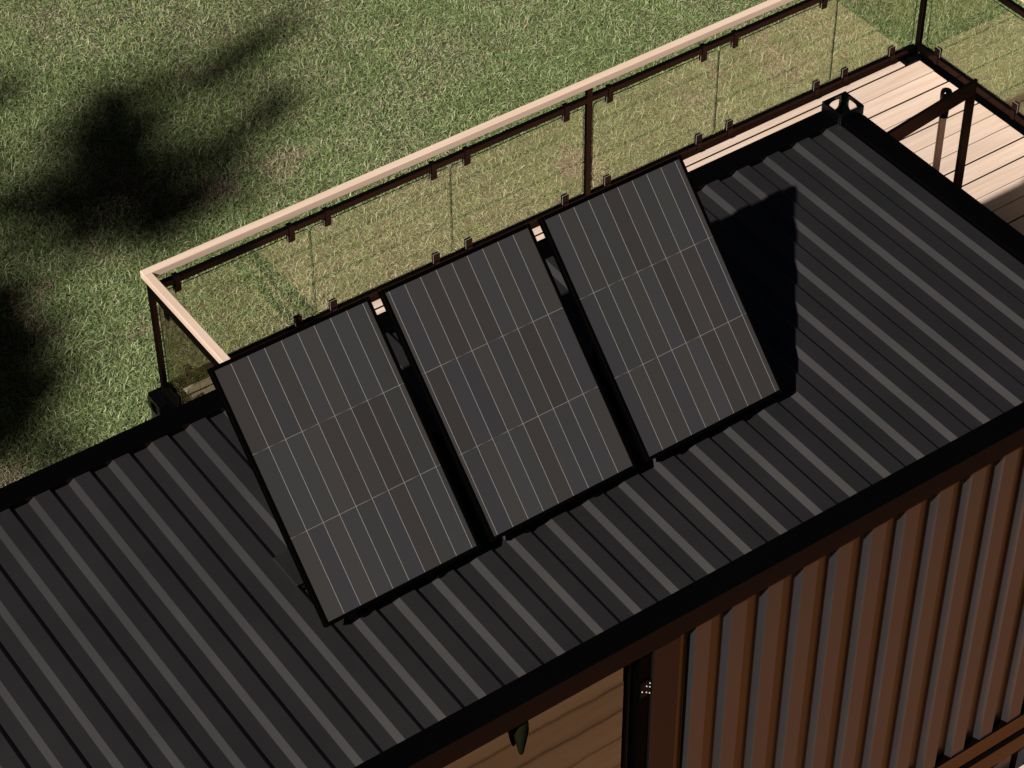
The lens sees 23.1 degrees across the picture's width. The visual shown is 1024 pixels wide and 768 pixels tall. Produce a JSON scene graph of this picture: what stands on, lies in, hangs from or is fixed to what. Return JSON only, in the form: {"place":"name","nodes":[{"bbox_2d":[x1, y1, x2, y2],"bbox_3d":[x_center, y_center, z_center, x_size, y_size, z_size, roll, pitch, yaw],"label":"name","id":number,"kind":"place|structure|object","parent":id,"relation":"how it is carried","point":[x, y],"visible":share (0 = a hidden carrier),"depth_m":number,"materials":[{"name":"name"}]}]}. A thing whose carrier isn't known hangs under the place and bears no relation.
{"place":"outdoors","nodes":[
{"label":"outdoors","id":0,"kind":"place"},
{"bbox_2d":[0,0,1023,487],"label":"ground","id":1,"kind":"structure","parent":0,"point":[208,168],"depth_m":21.89,"materials":[{"name":"plant"}]},
{"bbox_2d":[147,51,1023,417],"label":"shipping container","id":2,"kind":"object","parent":1,"relation":"on","point":[157,405],"visible":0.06,"depth_m":17.54,"materials":[{"name":"grey paint"}]},
{"bbox_2d":[144,273,230,410],"bbox_3d":[-1.512,0.387,14.724,0.062,1.110,2.378,-26,49,-24],"label":"glass railing","id":3,"kind":"object","parent":2,"relation":"on","point":[190,327],"visible":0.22,"depth_m":14.95,"materials":[{"name":"brown wood"}]},
{"bbox_2d":[140,0,917,391],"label":"glass railing","id":4,"kind":"object","parent":2,"relation":"on","point":[190,376],"visible":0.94,"depth_m":16.36,"materials":[{"name":"brown wood"}]},
{"bbox_2d":[176,61,1023,402],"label":"deck","id":5,"kind":"structure","parent":2,"relation":"on","point":[1000,193],"depth_m":17.62,"materials":[{"name":"brown wood"}]},
{"bbox_2d":[915,0,1023,135],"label":"glass railing","id":6,"kind":"object","parent":2,"relation":"on","point":[1012,116],"visible":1,"depth_m":17.98,"materials":[{"name":"brown metal"}]},
{"bbox_2d":[959,727,1023,767],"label":"shipping container","id":7,"kind":"object","parent":1,"relation":"on","point":[1007,752],"visible":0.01,"depth_m":13.81,"materials":[{"name":"grey paint"}]},
{"bbox_2d":[0,78,1023,767],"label":"shipping container","id":8,"kind":"object","parent":7,"relation":"on","point":[818,562],"visible":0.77,"depth_m":11.56,"materials":[{"name":"black metal"}]},
{"bbox_2d":[207,296,480,627],"bbox_3d":[-0.722,0.362,10.980,0.811,0.980,0.879,-26,49,-24],"label":"solar panel","id":9,"kind":"object","parent":8,"relation":"on","point":[342,454],"visible":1,"depth_m":10.93,"materials":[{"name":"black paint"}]},
{"bbox_2d":[378,223,636,541],"bbox_3d":[-0.011,0.016,11.340,0.808,0.980,0.879,-26,49,-24],"label":"solar panel","id":10,"kind":"object","parent":8,"relation":"on","point":[495,352],"visible":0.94,"depth_m":11.29,"materials":[{"name":"black paint"}]},
{"bbox_2d":[512,721,528,754],"bbox_3d":[0.039,1.513,10.840,0.073,0.261,0.073,-26,49,-24],"label":"plant","id":11,"kind":"object","parent":8,"relation":"hanging from","point":[520,732],"visible":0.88,"depth_m":10.81,"materials":[{"name":"green plant"}]},
{"bbox_2d":[444,653,650,767],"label":"glass door","id":12,"kind":"structure","parent":8,"relation":"in","point":[604,724],"depth_m":11.14,"materials":[{"name":"black paint"}]},
{"bbox_2d":[537,154,783,461],"bbox_3d":[0.701,-0.329,11.699,0.809,0.980,0.879,-26,49,-24],"label":"solar panel","id":13,"kind":"object","parent":8,"relation":"on","point":[680,355],"visible":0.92,"depth_m":11.65,"materials":[{"name":"black paint"}]},
{"bbox_2d":[887,78,977,187],"bbox_3d":[2.246,-0.717,14.795,0.972,2.250,0.122,-31,51,-29],"label":"open door","id":14,"kind":"structure","parent":8,"relation":"in","point":[948,100],"depth_m":14.23,"materials":[{"name":"black paint"}]}
]}

